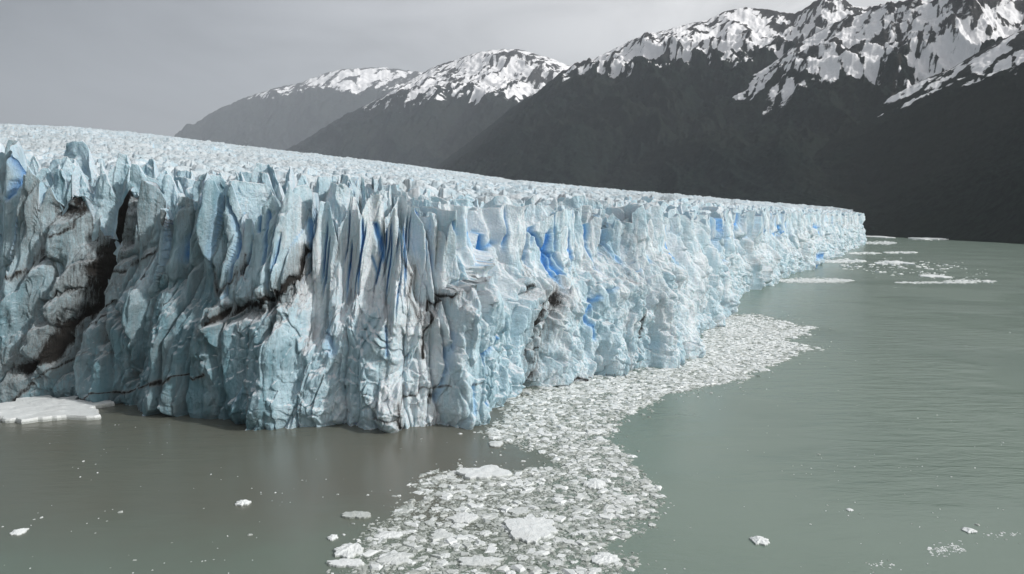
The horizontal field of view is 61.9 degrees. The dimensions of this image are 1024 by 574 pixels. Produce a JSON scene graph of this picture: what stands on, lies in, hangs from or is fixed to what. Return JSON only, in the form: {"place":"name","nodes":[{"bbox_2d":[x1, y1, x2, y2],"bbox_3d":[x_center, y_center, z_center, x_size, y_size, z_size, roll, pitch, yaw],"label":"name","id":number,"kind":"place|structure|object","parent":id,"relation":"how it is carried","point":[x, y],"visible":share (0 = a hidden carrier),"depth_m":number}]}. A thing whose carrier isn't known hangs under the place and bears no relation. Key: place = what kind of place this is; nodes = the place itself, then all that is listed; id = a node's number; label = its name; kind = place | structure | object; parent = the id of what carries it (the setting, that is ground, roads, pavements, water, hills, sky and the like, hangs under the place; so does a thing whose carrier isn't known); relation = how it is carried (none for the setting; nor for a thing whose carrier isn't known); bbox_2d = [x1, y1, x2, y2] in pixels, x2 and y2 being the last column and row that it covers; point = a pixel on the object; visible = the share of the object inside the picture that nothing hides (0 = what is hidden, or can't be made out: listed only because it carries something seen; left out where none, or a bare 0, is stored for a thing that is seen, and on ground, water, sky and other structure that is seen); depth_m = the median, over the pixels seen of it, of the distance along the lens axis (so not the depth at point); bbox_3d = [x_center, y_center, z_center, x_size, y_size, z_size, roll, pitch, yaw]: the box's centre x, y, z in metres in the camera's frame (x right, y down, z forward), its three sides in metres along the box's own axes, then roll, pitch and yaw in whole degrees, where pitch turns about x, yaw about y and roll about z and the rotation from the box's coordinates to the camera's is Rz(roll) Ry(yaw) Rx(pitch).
{"place":"outdoors","nodes":[
{"label":"outdoors","id":0,"kind":"place"},
{"bbox_2d":[174,67,421,149],"bbox_3d":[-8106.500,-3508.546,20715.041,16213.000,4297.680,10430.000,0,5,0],"label":"mountain","id":1,"kind":"structure","parent":0,"point":[284,117],"depth_m":20731.43},
{"bbox_2d":[285,49,570,168],"bbox_3d":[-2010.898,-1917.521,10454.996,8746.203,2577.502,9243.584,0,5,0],"label":"mountain","id":2,"kind":"structure","parent":0,"point":[435,117],"depth_m":10002.97},
{"bbox_2d":[0,123,866,432],"bbox_3d":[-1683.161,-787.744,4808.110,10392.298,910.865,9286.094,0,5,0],"label":"glacier","id":3,"kind":"object","parent":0,"point":[252,287],"visible":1,"depth_m":257.18},
{"bbox_2d":[0,0,900,136],"label":"sky","id":4,"kind":"structure","parent":0,"point":[156,67]},
{"bbox_2d":[0,237,1023,573],"bbox_3d":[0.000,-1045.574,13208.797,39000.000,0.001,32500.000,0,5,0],"label":"water","id":5,"kind":"structure","parent":0,"point":[920,385],"depth_m":192.87},
{"bbox_2d":[9,528,28,535],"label":"ice floe","id":6,"kind":"object","parent":5,"relation":"on","point":[20,531],"visible":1,"depth_m":150.85},
{"bbox_2d":[0,395,114,423],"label":"ice floe","id":7,"kind":"object","parent":5,"relation":"on","point":[27,410],"visible":1,"depth_m":241.74},
{"bbox_2d":[235,499,250,506],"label":"ice floe","id":8,"kind":"object","parent":5,"relation":"on","point":[245,502],"visible":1,"depth_m":165.74},
{"bbox_2d":[327,534,337,540],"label":"ice floe","id":9,"kind":"object","parent":5,"relation":"on","point":[332,537],"visible":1,"depth_m":148.33},
{"bbox_2d":[327,558,363,567],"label":"ice floe","id":10,"kind":"object","parent":5,"relation":"on","point":[348,563],"visible":1,"depth_m":136.95},
{"bbox_2d":[334,543,363,558],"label":"ice floe","id":11,"kind":"object","parent":5,"relation":"on","point":[349,551],"visible":1,"depth_m":141.86},
{"bbox_2d":[342,511,370,518],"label":"ice floe","id":12,"kind":"object","parent":5,"relation":"on","point":[357,515],"visible":1,"depth_m":158.98},
{"bbox_2d":[374,531,402,538],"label":"ice floe","id":13,"kind":"object","parent":5,"relation":"on","point":[389,534],"visible":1,"depth_m":149.36},
{"bbox_2d":[376,552,413,565],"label":"ice floe","id":14,"kind":"object","parent":5,"relation":"on","point":[395,559],"visible":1,"depth_m":138.62},
{"bbox_2d":[424,520,434,525],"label":"ice floe","id":15,"kind":"object","parent":5,"relation":"on","point":[428,522],"visible":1,"depth_m":155.75},
{"bbox_2d":[431,531,454,539],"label":"ice floe","id":16,"kind":"object","parent":5,"relation":"on","point":[443,535],"visible":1,"depth_m":149.13},
{"bbox_2d":[438,484,447,487],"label":"ice floe","id":17,"kind":"object","parent":5,"relation":"on","point":[443,486],"visible":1,"depth_m":176.65},
{"bbox_2d":[440,553,449,558],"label":"ice floe","id":18,"kind":"object","parent":5,"relation":"on","point":[446,555],"visible":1,"depth_m":140.56},
{"bbox_2d":[446,569,458,573],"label":"ice floe","id":19,"kind":"object","parent":5,"relation":"on","point":[450,571],"visible":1,"depth_m":134.34},
{"bbox_2d":[450,523,464,528],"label":"ice floe","id":20,"kind":"object","parent":5,"relation":"on","point":[455,525],"visible":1,"depth_m":153.87},
{"bbox_2d":[456,484,467,488],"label":"ice floe","id":21,"kind":"object","parent":5,"relation":"on","point":[461,486],"visible":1,"depth_m":176.44},
{"bbox_2d":[447,512,478,523],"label":"ice floe","id":22,"kind":"object","parent":5,"relation":"on","point":[463,517],"visible":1,"depth_m":157.61},
{"bbox_2d":[458,555,503,567],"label":"ice floe","id":23,"kind":"object","parent":5,"relation":"on","point":[474,561],"visible":1,"depth_m":137.69},
{"bbox_2d":[456,465,511,479],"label":"ice floe","id":24,"kind":"object","parent":5,"relation":"on","point":[484,472],"visible":0.99,"depth_m":184.37},
{"bbox_2d":[479,530,491,536],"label":"ice floe","id":25,"kind":"object","parent":5,"relation":"on","point":[486,533],"visible":1,"depth_m":150.44},
{"bbox_2d":[489,441,502,446],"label":"ice floe","id":26,"kind":"object","parent":5,"relation":"on","point":[495,443],"visible":1,"depth_m":208.79},
{"bbox_2d":[506,570,515,573],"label":"ice floe","id":27,"kind":"object","parent":5,"relation":"on","point":[510,572],"visible":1,"depth_m":133.92},
{"bbox_2d":[2,239,1022,573],"bbox_3d":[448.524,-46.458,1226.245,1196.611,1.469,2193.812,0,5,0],"label":"ice crumbs","id":28,"kind":"object","parent":5,"relation":"on","point":[814,279],"visible":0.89,"depth_m":738.34},
{"bbox_2d":[507,507,530,514],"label":"ice floe","id":29,"kind":"object","parent":5,"relation":"on","point":[520,510],"visible":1,"depth_m":161.84},
{"bbox_2d":[516,554,528,560],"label":"ice floe","id":30,"kind":"object","parent":5,"relation":"on","point":[523,558],"visible":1,"depth_m":139.60},
{"bbox_2d":[504,515,557,543],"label":"ice floe","id":31,"kind":"object","parent":5,"relation":"on","point":[529,529],"visible":1,"depth_m":151.69},
{"bbox_2d":[544,466,552,470],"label":"ice floe","id":32,"kind":"object","parent":5,"relation":"on","point":[548,468],"visible":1,"depth_m":189.07},
{"bbox_2d":[545,504,556,508],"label":"ice floe","id":33,"kind":"object","parent":5,"relation":"on","point":[551,506],"visible":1,"depth_m":164.57},
{"bbox_2d":[550,559,563,566],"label":"ice floe","id":34,"kind":"object","parent":5,"relation":"on","point":[552,562],"visible":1,"depth_m":137.73},
{"bbox_2d":[554,494,564,497],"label":"ice floe","id":35,"kind":"object","parent":5,"relation":"on","point":[559,495],"visible":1,"depth_m":170.66},
{"bbox_2d":[554,523,565,528],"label":"ice floe","id":36,"kind":"object","parent":5,"relation":"on","point":[559,525],"visible":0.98,"depth_m":154.11},
{"bbox_2d":[556,553,565,557],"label":"ice floe","id":37,"kind":"object","parent":5,"relation":"on","point":[559,555],"visible":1,"depth_m":140.69},
{"bbox_2d":[563,539,574,543],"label":"ice floe","id":38,"kind":"object","parent":5,"relation":"on","point":[568,541],"visible":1,"depth_m":146.71},
{"bbox_2d":[326,313,829,573],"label":"brash ice","id":39,"kind":"structure","parent":5,"relation":"on","point":[730,332],"depth_m":184.43},
{"bbox_2d":[581,555,591,561],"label":"ice floe","id":40,"kind":"object","parent":5,"relation":"on","point":[585,558],"visible":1,"depth_m":139.14},
{"bbox_2d":[583,478,606,489],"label":"ice floe","id":41,"kind":"object","parent":5,"relation":"on","point":[596,483],"visible":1,"depth_m":177.51},
{"bbox_2d":[588,567,601,572],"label":"ice floe","id":42,"kind":"object","parent":5,"relation":"on","point":[598,570],"visible":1,"depth_m":134.89},
{"bbox_2d":[590,553,620,564],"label":"ice floe","id":43,"kind":"object","parent":5,"relation":"on","point":[601,558],"visible":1,"depth_m":138.73},
{"bbox_2d":[603,524,614,528],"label":"ice floe","id":44,"kind":"object","parent":5,"relation":"on","point":[608,526],"visible":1,"depth_m":153.73},
{"bbox_2d":[607,457,620,462],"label":"ice floe","id":45,"kind":"object","parent":5,"relation":"on","point":[616,459],"visible":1,"depth_m":195.21},
{"bbox_2d":[618,533,631,538],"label":"ice floe","id":46,"kind":"object","parent":5,"relation":"on","point":[625,535],"visible":1,"depth_m":149.15},
{"bbox_2d":[631,497,641,501],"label":"ice floe","id":47,"kind":"object","parent":5,"relation":"on","point":[635,499],"visible":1,"depth_m":168.03},
{"bbox_2d":[637,478,649,483],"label":"ice floe","id":48,"kind":"object","parent":5,"relation":"on","point":[642,481],"visible":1,"depth_m":180.13},
{"bbox_2d":[749,536,769,545],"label":"ice floe","id":49,"kind":"object","parent":5,"relation":"on","point":[759,540],"visible":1,"depth_m":146.59},
{"bbox_2d":[866,236,894,237],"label":"ice floe","id":50,"kind":"object","parent":5,"relation":"on","point":[879,237],"visible":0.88,"depth_m":2173.06},
{"bbox_2d":[884,261,915,264],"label":"ice floe","id":51,"kind":"object","parent":5,"relation":"on","point":[901,262],"visible":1,"depth_m":1002.07},
{"bbox_2d":[908,237,948,239],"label":"ice floe","id":52,"kind":"object","parent":5,"relation":"on","point":[925,238],"visible":0.94,"depth_m":1997.59},
{"bbox_2d":[918,274,951,277],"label":"ice floe","id":53,"kind":"object","parent":5,"relation":"on","point":[933,276],"visible":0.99,"depth_m":779.54},
{"bbox_2d":[961,527,977,533],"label":"ice floe","id":54,"kind":"object","parent":5,"relation":"on","point":[968,530],"visible":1,"depth_m":151.79},
{"bbox_2d":[434,0,885,186],"bbox_3d":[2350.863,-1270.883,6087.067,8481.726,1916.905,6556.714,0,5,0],"label":"mountain","id":55,"kind":"structure","parent":0,"point":[588,122],"depth_m":5018.38},
{"bbox_2d":[594,0,1023,199],"bbox_3d":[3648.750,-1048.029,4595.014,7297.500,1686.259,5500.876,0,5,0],"label":"mountain","id":56,"kind":"structure","parent":0,"point":[801,104],"depth_m":3828.98},
{"bbox_2d":[737,30,1023,243],"bbox_3d":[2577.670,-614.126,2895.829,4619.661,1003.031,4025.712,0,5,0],"label":"mountain","id":57,"kind":"structure","parent":0,"point":[940,155],"depth_m":2603.31}
]}

